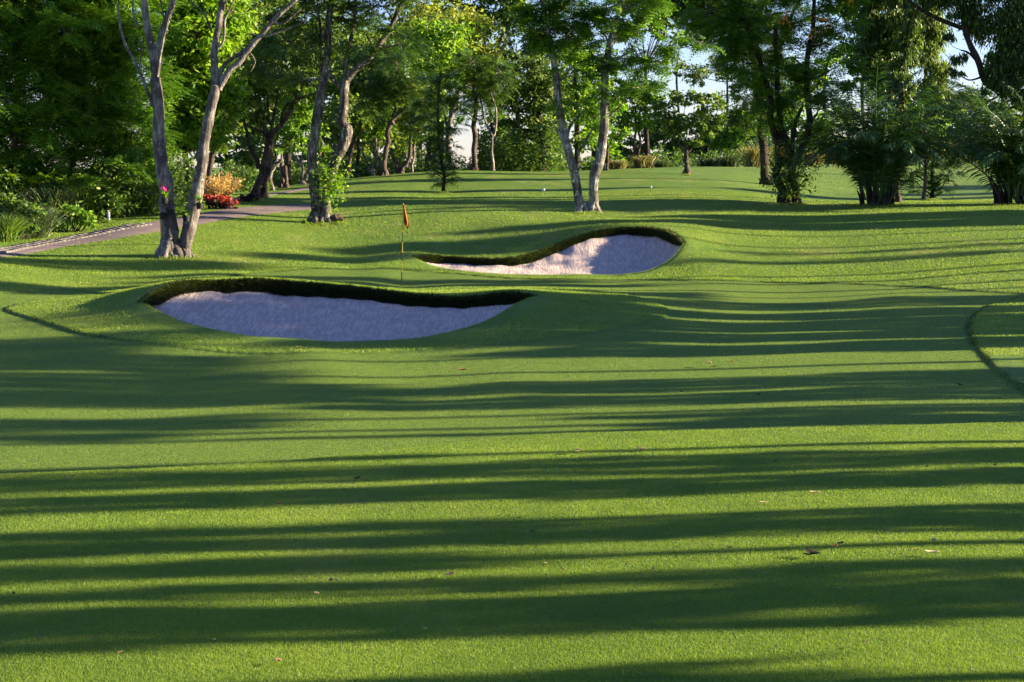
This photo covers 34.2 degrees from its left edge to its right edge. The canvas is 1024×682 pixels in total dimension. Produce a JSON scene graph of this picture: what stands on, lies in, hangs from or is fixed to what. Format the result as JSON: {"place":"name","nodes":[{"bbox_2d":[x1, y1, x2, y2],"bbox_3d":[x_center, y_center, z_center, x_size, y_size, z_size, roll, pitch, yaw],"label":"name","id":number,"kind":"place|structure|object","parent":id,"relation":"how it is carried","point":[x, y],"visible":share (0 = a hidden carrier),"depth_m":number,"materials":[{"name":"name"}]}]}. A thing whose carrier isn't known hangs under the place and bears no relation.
{"place":"outdoors","nodes":[
{"label":"outdoors","id":0,"kind":"place"},
{"bbox_2d":[3,302,128,339],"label":"grass edge","id":1,"kind":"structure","parent":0,"point":[55,324],"depth_m":31.77,"materials":[{"name":"green plant"}]},
{"bbox_2d":[0,204,322,257],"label":"cart path","id":2,"kind":"structure","parent":0,"point":[208,216],"depth_m":57.47,"materials":[{"name":"concrete"}]},
{"bbox_2d":[0,223,151,253],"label":"cobbled margin","id":3,"kind":"object","parent":2,"relation":"on","point":[22,246],"visible":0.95,"depth_m":51.61,"materials":[{"name":"stone"}]},
{"bbox_2d":[227,187,321,201],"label":"footpath","id":4,"kind":"structure","parent":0,"point":[281,192],"depth_m":75.93,"materials":[{"name":"concrete"}]},
{"bbox_2d":[0,157,1023,681],"bbox_3d":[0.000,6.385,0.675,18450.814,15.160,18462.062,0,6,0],"label":"ground","id":5,"kind":"structure","parent":0,"point":[830,181],"depth_m":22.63,"materials":[{"name":"plant"}]},
{"bbox_2d":[0,212,35,241],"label":"grass clump","id":6,"kind":"object","parent":5,"relation":"on","point":[9,231],"visible":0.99,"depth_m":51.06,"materials":[{"name":"green plant"}]},
{"bbox_2d":[0,191,52,239],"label":"bush","id":7,"kind":"object","parent":5,"relation":"on","point":[13,205],"visible":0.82,"depth_m":51.67,"materials":[{"name":"green plant"}]},
{"bbox_2d":[0,202,77,238],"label":"grass clump","id":8,"kind":"object","parent":5,"relation":"on","point":[45,221],"visible":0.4,"depth_m":52.46,"materials":[{"name":"green plant"}]},
{"bbox_2d":[0,0,105,202],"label":"tree","id":9,"kind":"object","parent":5,"relation":"on","point":[12,23],"visible":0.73,"depth_m":59.18,"materials":[{"name":"green plant"}]},
{"bbox_2d":[9,184,100,221],"bbox_3d":[-16.287,-4.839,58.765,3.637,1.379,3.376,-4,7,-32],"label":"grass clump","id":10,"kind":"object","parent":5,"relation":"on","point":[41,196],"visible":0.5,"depth_m":58.35,"materials":[{"name":"green plant"}]},
{"bbox_2d":[45,204,98,231],"bbox_3d":[-14.679,-4.029,55.020,2.149,1.069,1.130,-1,6,-9],"label":"bush","id":11,"kind":"object","parent":5,"relation":"on","point":[88,216],"visible":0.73,"depth_m":54.90,"materials":[{"name":"green plant"}]},
{"bbox_2d":[30,180,129,220],"bbox_3d":[-15.542,-5.021,59.555,4.155,1.511,3.643,-3,7,-28],"label":"grass clump","id":12,"kind":"object","parent":5,"relation":"on","point":[87,206],"visible":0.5,"depth_m":59.10,"materials":[{"name":"green plant"}]},
{"bbox_2d":[2,0,171,213],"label":"tree","id":13,"kind":"object","parent":5,"relation":"on","point":[90,19],"visible":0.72,"depth_m":59.58,"materials":[{"name":"green plant"}]},
{"bbox_2d":[84,182,153,217],"bbox_3d":[-14.588,-5.114,60.343,3.859,1.398,3.680,0,6,0],"label":"grass clump","id":14,"kind":"object","parent":5,"relation":"on","point":[127,209],"visible":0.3,"depth_m":60.01,"materials":[{"name":"green plant"}]},
{"bbox_2d":[51,0,201,210],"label":"tree","id":15,"kind":"object","parent":5,"relation":"on","point":[132,150],"visible":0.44,"depth_m":61.17,"materials":[{"name":"green plant"}]},
{"bbox_2d":[0,142,271,221],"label":"undergrowth","id":16,"kind":"object","parent":5,"relation":"on","point":[250,178],"visible":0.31,"depth_m":60.59,"materials":[{"name":"green plant"}]},
{"bbox_2d":[118,181,178,214],"bbox_3d":[-13.767,-5.229,61.122,3.336,1.280,3.275,3,7,26],"label":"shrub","id":17,"kind":"object","parent":5,"relation":"on","point":[140,211],"visible":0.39,"depth_m":60.79,"materials":[{"name":"green plant"}]},
{"bbox_2d":[137,0,264,201],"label":"tree","id":18,"kind":"object","parent":5,"relation":"on","point":[188,50],"visible":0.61,"depth_m":66.56,"materials":[{"name":"green plant"}]},
{"bbox_2d":[117,0,305,258],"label":"pale bark tree","id":19,"kind":"object","parent":5,"relation":"on","point":[172,243],"visible":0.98,"depth_m":47.44,"materials":[{"name":"grey plant"}]},
{"bbox_2d":[203,173,231,201],"bbox_3d":[-11.442,-5.762,63.817,1.579,1.408,1.319,0,6,0],"label":"dry shrub","id":20,"kind":"object","parent":5,"relation":"on","point":[213,188],"visible":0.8,"depth_m":63.69,"materials":[{"name":"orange plant"}]},
{"bbox_2d":[202,199,237,208],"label":"purple leaved plant","id":21,"kind":"object","parent":5,"relation":"on","point":[228,205],"visible":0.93,"depth_m":62.59,"materials":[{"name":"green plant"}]},
{"bbox_2d":[203,193,239,208],"bbox_3d":[-11.054,-5.257,62.770,1.564,0.694,0.798,0,6,0],"label":"red leaved plant","id":22,"kind":"object","parent":5,"relation":"on","point":[222,199],"visible":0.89,"depth_m":62.66,"materials":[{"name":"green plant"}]},
{"bbox_2d":[205,171,244,195],"bbox_3d":[-11.135,-5.908,64.533,1.673,1.488,1.339,0,6,0],"label":"dry shrub","id":23,"kind":"object","parent":5,"relation":"on","point":[232,189],"visible":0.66,"depth_m":64.37,"materials":[{"name":"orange plant"}]},
{"bbox_2d":[188,111,269,186],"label":"woodland tree","id":24,"kind":"object","parent":5,"relation":"on","point":[241,157],"visible":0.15,"depth_m":95.15,"materials":[{"name":"green plant"}]},
{"bbox_2d":[173,0,305,193],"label":"woodland tree","id":25,"kind":"object","parent":5,"relation":"on","point":[236,126],"visible":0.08,"depth_m":75.05,"materials":[{"name":"green plant"}]},
{"bbox_2d":[235,193,258,201],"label":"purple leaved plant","id":26,"kind":"object","parent":5,"relation":"on","point":[249,197],"visible":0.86,"depth_m":67.40,"materials":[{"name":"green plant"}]},
{"bbox_2d":[220,66,311,170],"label":"woodland tree","id":27,"kind":"object","parent":5,"relation":"on","point":[292,157],"visible":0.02,"depth_m":105.05,"materials":[{"name":"green plant"}]},
{"bbox_2d":[223,1,326,197],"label":"tree","id":28,"kind":"object","parent":5,"relation":"on","point":[259,115],"visible":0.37,"depth_m":70.34,"materials":[{"name":"green plant"}]},
{"bbox_2d":[262,122,304,189],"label":"woodland tree","id":29,"kind":"object","parent":5,"relation":"on","point":[292,131],"visible":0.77,"depth_m":79.46,"materials":[{"name":"green plant"}]},
{"bbox_2d":[252,82,317,187],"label":"woodland tree","id":30,"kind":"object","parent":5,"relation":"on","point":[304,112],"visible":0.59,"depth_m":83.23,"materials":[{"name":"green plant"}]},
{"bbox_2d":[276,115,333,184],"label":"woodland tree","id":31,"kind":"object","parent":5,"relation":"on","point":[307,128],"visible":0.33,"depth_m":87.34,"materials":[{"name":"green plant"}]},
{"bbox_2d":[250,0,373,184],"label":"woodland tree","id":32,"kind":"object","parent":5,"relation":"on","point":[360,39],"visible":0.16,"depth_m":98.36,"materials":[{"name":"green plant"}]},
{"bbox_2d":[293,36,372,175],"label":"woodland tree","id":33,"kind":"object","parent":5,"relation":"on","point":[346,153],"visible":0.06,"depth_m":114.80,"materials":[{"name":"green plant"}]},
{"bbox_2d":[238,0,433,223],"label":"mottled tree","id":34,"kind":"object","parent":5,"relation":"on","point":[329,185],"visible":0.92,"depth_m":59.01,"materials":[{"name":"green plant"}]},
{"bbox_2d":[136,274,538,341],"bbox_3d":[-3.479,-0.659,33.030,8.109,1.193,6.646,0,6,0],"label":"sand bunker","id":35,"kind":"object","parent":5,"relation":"on","point":[270,307],"visible":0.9,"depth_m":34.83,"materials":[{"name":"sand"}]},
{"bbox_2d":[317,78,365,179],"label":"woodland tree","id":36,"kind":"object","parent":5,"relation":"on","point":[333,128],"visible":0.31,"depth_m":96.92,"materials":[{"name":"green plant"}]},
{"bbox_2d":[323,91,379,178],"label":"woodland tree","id":37,"kind":"object","parent":5,"relation":"on","point":[366,121],"visible":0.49,"depth_m":91.13,"materials":[{"name":"green plant"}]},
{"bbox_2d":[329,49,394,177],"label":"woodland tree","id":38,"kind":"object","parent":5,"relation":"on","point":[358,80],"visible":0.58,"depth_m":95.73,"materials":[{"name":"green plant"}]},
{"bbox_2d":[329,31,403,158],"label":"woodland tree","id":39,"kind":"object","parent":5,"relation":"on","point":[366,138],"visible":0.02,"depth_m":116.83,"materials":[{"name":"green plant"}]},
{"bbox_2d":[335,16,413,159],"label":"woodland tree","id":40,"kind":"object","parent":5,"relation":"on","point":[375,37],"visible":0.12,"depth_m":108.48,"materials":[{"name":"green plant"}]},
{"bbox_2d":[356,109,400,175],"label":"woodland tree","id":41,"kind":"object","parent":5,"relation":"on","point":[378,132],"visible":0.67,"depth_m":95.11,"materials":[{"name":"green plant"}]},
{"bbox_2d":[268,146,504,186],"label":"woodland undergrowth","id":42,"kind":"object","parent":5,"relation":"on","point":[362,167],"visible":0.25,"depth_m":98.03,"materials":[{"name":"green plant"}]},
{"bbox_2d":[350,41,442,175],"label":"woodland tree","id":43,"kind":"object","parent":5,"relation":"on","point":[397,81],"visible":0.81,"depth_m":87.92,"materials":[{"name":"green plant"}]},
{"bbox_2d":[401,203,408,286],"bbox_3d":[-2.803,-2.458,43.241,0.256,2.239,0.110,0,6,0],"label":"flagstick","id":44,"kind":"object","parent":5,"relation":"on","point":[406,223],"visible":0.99,"depth_m":43.19,"materials":[{"name":"orange paint"}]},
{"bbox_2d":[364,22,447,170],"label":"woodland tree","id":45,"kind":"object","parent":5,"relation":"on","point":[397,148],"visible":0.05,"depth_m":118.70,"materials":[{"name":"green plant"}]},
{"bbox_2d":[335,0,482,168],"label":"woodland tree","id":46,"kind":"object","parent":5,"relation":"on","point":[433,7],"visible":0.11,"depth_m":110.09,"materials":[{"name":"green plant"}]},
{"bbox_2d":[399,120,428,172],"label":"woodland tree","id":47,"kind":"object","parent":5,"relation":"on","point":[411,163],"visible":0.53,"depth_m":94.38,"materials":[{"name":"green plant"}]},
{"bbox_2d":[380,101,449,173],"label":"woodland tree","id":48,"kind":"object","parent":5,"relation":"on","point":[407,115],"visible":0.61,"depth_m":92.11,"materials":[{"name":"green plant"}]},
{"bbox_2d":[394,93,469,168],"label":"woodland tree","id":49,"kind":"object","parent":5,"relation":"on","point":[443,125],"visible":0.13,"depth_m":110.94,"materials":[{"name":"green plant"}]},
{"bbox_2d":[385,13,483,171],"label":"woodland tree","id":50,"kind":"object","parent":5,"relation":"on","point":[440,42],"visible":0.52,"depth_m":95.39,"materials":[{"name":"green plant"}]},
{"bbox_2d":[405,70,475,191],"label":"sapling","id":51,"kind":"object","parent":5,"relation":"on","point":[437,115],"visible":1,"depth_m":75.27,"materials":[{"name":"green plant"}]},
{"bbox_2d":[381,0,510,168],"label":"woodland tree","id":52,"kind":"object","parent":5,"relation":"on","point":[472,17],"visible":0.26,"depth_m":102.18,"materials":[{"name":"green plant"}]},
{"bbox_2d":[404,1,492,136],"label":"woodland tree","id":53,"kind":"object","parent":5,"relation":"on","point":[465,52],"visible":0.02,"depth_m":123.90,"materials":[{"name":"green plant"}]},
{"bbox_2d":[437,55,514,170],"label":"woodland tree","id":54,"kind":"object","parent":5,"relation":"on","point":[475,102],"visible":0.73,"depth_m":93.94,"materials":[{"name":"green plant"}]},
{"bbox_2d":[437,0,531,141],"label":"woodland tree","id":55,"kind":"object","parent":5,"relation":"on","point":[499,13],"visible":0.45,"depth_m":106.11,"materials":[{"name":"green plant"}]},
{"bbox_2d":[443,48,528,170],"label":"woodland tree","id":56,"kind":"object","parent":5,"relation":"on","point":[489,75],"visible":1,"depth_m":92.77,"materials":[{"name":"green plant"}]},
{"bbox_2d":[462,32,559,112],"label":"woodland tree","id":57,"kind":"object","parent":5,"relation":"on","point":[510,42],"visible":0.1,"depth_m":126.09,"materials":[{"name":"green plant"}]},
{"bbox_2d":[480,106,562,149],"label":"woodland tree","id":58,"kind":"object","parent":5,"relation":"on","point":[499,129],"visible":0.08,"depth_m":110.89,"materials":[{"name":"green plant"}]},
{"bbox_2d":[29,175,1022,278],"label":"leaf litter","id":59,"kind":"object","parent":5,"relation":"on","point":[449,223],"visible":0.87,"depth_m":56.81,"materials":[{"name":"plant"}]},
{"bbox_2d":[477,49,575,170],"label":"woodland tree","id":60,"kind":"object","parent":5,"relation":"on","point":[535,87],"visible":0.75,"depth_m":98.69,"materials":[{"name":"green plant"}]},
{"bbox_2d":[411,224,686,274],"bbox_3d":[1.706,-2.629,49.105,8.568,1.433,6.686,-3,7,-24],"label":"sand bunker","id":61,"kind":"object","parent":5,"relation":"on","point":[620,250],"visible":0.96,"depth_m":50.88,"materials":[{"name":"sand"}]},
{"bbox_2d":[526,78,588,170],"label":"woodland tree","id":62,"kind":"object","parent":5,"relation":"on","point":[581,152],"visible":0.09,"depth_m":112.73,"materials":[{"name":"green plant"}]},
{"bbox_2d":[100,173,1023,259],"bbox_3d":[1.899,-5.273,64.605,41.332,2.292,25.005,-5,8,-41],"label":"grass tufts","id":63,"kind":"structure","parent":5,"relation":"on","point":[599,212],"depth_m":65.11,"materials":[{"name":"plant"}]},
{"bbox_2d":[532,35,600,169],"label":"woodland tree","id":64,"kind":"object","parent":5,"relation":"on","point":[578,140],"visible":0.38,"depth_m":106.80,"materials":[{"name":"green plant"}]},
{"bbox_2d":[563,50,626,162],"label":"woodland tree","id":65,"kind":"object","parent":5,"relation":"on","point":[612,151],"visible":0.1,"depth_m":120.66,"materials":[{"name":"green plant"}]},
{"bbox_2d":[593,97,633,170],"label":"woodland tree","id":66,"kind":"object","parent":5,"relation":"on","point":[621,135],"visible":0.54,"depth_m":92.31,"materials":[{"name":"green plant"}]},
{"bbox_2d":[503,0,725,211],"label":"spotted bark tree","id":67,"kind":"object","parent":5,"relation":"on","point":[568,46],"visible":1,"depth_m":61.46,"materials":[{"name":"green plant"}]},
{"bbox_2d":[609,160,630,169],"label":"reed clump","id":68,"kind":"object","parent":5,"relation":"on","point":[619,164],"visible":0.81,"depth_m":96.24,"materials":[{"name":"green plant"}]},
{"bbox_2d":[595,78,669,167],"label":"woodland tree","id":69,"kind":"object","parent":5,"relation":"on","point":[625,118],"visible":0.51,"depth_m":97.76,"materials":[{"name":"green plant"}]},
{"bbox_2d":[627,154,660,167],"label":"reed clump","id":70,"kind":"object","parent":5,"relation":"on","point":[648,161],"visible":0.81,"depth_m":98.16,"materials":[{"name":"green plant"}]},
{"bbox_2d":[594,0,706,155],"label":"woodland tree","id":71,"kind":"object","parent":5,"relation":"on","point":[646,132],"visible":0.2,"depth_m":102.50,"materials":[{"name":"green plant"}]},
{"bbox_2d":[608,106,695,165],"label":"woodland tree","id":72,"kind":"object","parent":5,"relation":"on","point":[655,137],"visible":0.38,"depth_m":148.44,"materials":[{"name":"green plant"}]},
{"bbox_2d":[477,119,826,170],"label":"hedge row","id":73,"kind":"object","parent":5,"relation":"on","point":[516,156],"visible":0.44,"depth_m":99.83,"materials":[{"name":"green plant"}]},
{"bbox_2d":[654,160,674,167],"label":"reed clump","id":74,"kind":"object","parent":5,"relation":"on","point":[661,163],"visible":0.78,"depth_m":102.20,"materials":[{"name":"green plant"}]},
{"bbox_2d":[654,46,704,157],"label":"woodland tree","id":75,"kind":"object","parent":5,"relation":"on","point":[679,66],"visible":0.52,"depth_m":148.12,"materials":[{"name":"green plant"}]},
{"bbox_2d":[648,87,729,173],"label":"round crown tree","id":76,"kind":"object","parent":5,"relation":"on","point":[676,126],"visible":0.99,"depth_m":87.78,"materials":[{"name":"green plant"}]},
{"bbox_2d":[652,106,729,166],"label":"woodland tree","id":77,"kind":"object","parent":5,"relation":"on","point":[704,149],"visible":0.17,"depth_m":148.51,"materials":[{"name":"green plant"}]},
{"bbox_2d":[692,157,723,166],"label":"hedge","id":78,"kind":"object","parent":5,"relation":"on","point":[709,162],"visible":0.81,"depth_m":111.10,"materials":[{"name":"green plant"}]},
{"bbox_2d":[680,56,746,110],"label":"woodland tree","id":79,"kind":"object","parent":5,"relation":"on","point":[702,76],"visible":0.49,"depth_m":148.36,"materials":[{"name":"green plant"}]},
{"bbox_2d":[616,0,818,184],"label":"dark crown tree","id":80,"kind":"object","parent":5,"relation":"on","point":[762,141],"visible":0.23,"depth_m":82.88,"materials":[{"name":"green plant"}]},
{"bbox_2d":[714,155,743,166],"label":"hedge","id":81,"kind":"object","parent":5,"relation":"on","point":[726,161],"visible":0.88,"depth_m":111.07,"materials":[{"name":"green plant"}]},
{"bbox_2d":[708,101,768,163],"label":"woodland tree","id":82,"kind":"object","parent":5,"relation":"on","point":[721,140],"visible":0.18,"depth_m":143.56,"materials":[{"name":"green plant"}]},
{"bbox_2d":[734,146,772,166],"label":"reed clump","id":83,"kind":"object","parent":5,"relation":"on","point":[751,157],"visible":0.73,"depth_m":108.99,"materials":[{"name":"green plant"}]},
{"bbox_2d":[731,138,789,166],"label":"reed clump","id":84,"kind":"object","parent":5,"relation":"on","point":[772,147],"visible":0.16,"depth_m":111.98,"materials":[{"name":"green plant"}]},
{"bbox_2d":[671,0,876,203],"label":"flowering tree","id":85,"kind":"object","parent":5,"relation":"on","point":[784,152],"visible":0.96,"depth_m":68.81,"materials":[{"name":"green plant"}]},
{"bbox_2d":[727,106,843,149],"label":"woodland tree","id":86,"kind":"object","parent":5,"relation":"on","point":[799,134],"visible":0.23,"depth_m":138.48,"materials":[{"name":"green plant"}]},
{"bbox_2d":[766,54,858,146],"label":"woodland tree","id":87,"kind":"object","parent":5,"relation":"on","point":[821,62],"visible":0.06,"depth_m":148.06,"materials":[{"name":"green plant"}]},
{"bbox_2d":[805,548,820,553],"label":"fallen leaf","id":88,"kind":"object","parent":5,"relation":"on","point":[811,551],"visible":1,"depth_m":11.75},
{"bbox_2d":[803,151,823,164],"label":"reed clump","id":89,"kind":"object","parent":5,"relation":"on","point":[815,159],"visible":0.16,"depth_m":113.00,"materials":[{"name":"green plant"}]},
{"bbox_2d":[822,0,912,129],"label":"woodland tree","id":90,"kind":"object","parent":5,"relation":"on","point":[845,47],"visible":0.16,"depth_m":98.47,"materials":[{"name":"green plant"}]},
{"bbox_2d":[785,50,971,205],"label":"palm clump","id":91,"kind":"object","parent":5,"relation":"on","point":[874,153],"visible":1,"depth_m":65.75,"materials":[{"name":"green plant"}]},
{"bbox_2d":[849,0,908,190],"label":"weeping mast tree","id":92,"kind":"object","parent":5,"relation":"on","point":[874,41],"visible":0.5,"depth_m":71.70,"materials":[{"name":"green plant"}]},
{"bbox_2d":[869,0,926,201],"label":"weeping mast tree","id":93,"kind":"object","parent":5,"relation":"on","point":[906,17],"visible":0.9,"depth_m":70.34,"materials":[{"name":"green plant"}]},
{"bbox_2d":[905,100,950,158],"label":"woodland tree","id":94,"kind":"object","parent":5,"relation":"on","point":[933,123],"visible":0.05,"depth_m":138.74,"materials":[{"name":"green plant"}]},
{"bbox_2d":[911,0,956,198],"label":"weeping tree","id":95,"kind":"object","parent":5,"relation":"on","point":[931,52],"visible":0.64,"depth_m":76.70,"materials":[{"name":"green plant"}]},
{"bbox_2d":[901,148,968,198],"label":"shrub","id":96,"kind":"object","parent":5,"relation":"on","point":[934,181],"visible":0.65,"depth_m":78.38,"materials":[{"name":"green plant"}]},
{"bbox_2d":[934,104,981,145],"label":"woodland tree","id":97,"kind":"object","parent":5,"relation":"on","point":[952,121],"visible":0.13,"depth_m":148.26,"materials":[{"name":"green plant"}]},
{"bbox_2d":[903,0,1023,125],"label":"spreading tree","id":98,"kind":"object","parent":5,"relation":"on","point":[1001,68],"visible":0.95,"depth_m":68.85,"materials":[{"name":"green plant"}]},
{"bbox_2d":[922,77,1023,203],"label":"palm clump","id":99,"kind":"object","parent":5,"relation":"on","point":[1002,158],"visible":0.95,"depth_m":66.21,"materials":[{"name":"green plant"}]},
{"bbox_2d":[958,81,1022,152],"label":"woodland tree","id":100,"kind":"object","parent":5,"relation":"on","point":[977,90],"visible":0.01,"depth_m":169.92,"materials":[{"name":"green plant"}]},
{"bbox_2d":[966,102,1022,139],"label":"woodland tree","id":101,"kind":"object","parent":5,"relation":"on","point":[1013,109],"visible":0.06,"depth_m":148.20,"materials":[{"name":"green plant"}]},
{"bbox_2d":[0,268,1023,473],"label":"putting green grass","id":102,"kind":"structure","parent":0,"point":[668,293],"depth_m":24.06,"materials":[{"name":"plant"}]},
{"bbox_2d":[0,190,1023,281],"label":"rough grass","id":103,"kind":"structure","parent":0,"point":[684,219],"depth_m":55.22,"materials":[{"name":"plant"}]},
{"bbox_2d":[0,256,1023,354],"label":"collar grass","id":104,"kind":"structure","parent":0,"point":[479,289],"depth_m":36.67,"materials":[{"name":"plant"}]},
{"bbox_2d":[0,0,1023,167],"label":"sky","id":105,"kind":"structure","parent":0,"point":[465,140],"materials":[{"name":"white"}]},
{"bbox_2d":[227,267,1023,391],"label":"edge grass","id":106,"kind":"structure","parent":0,"point":[978,343],"depth_m":34.97,"materials":[{"name":"green plant"}]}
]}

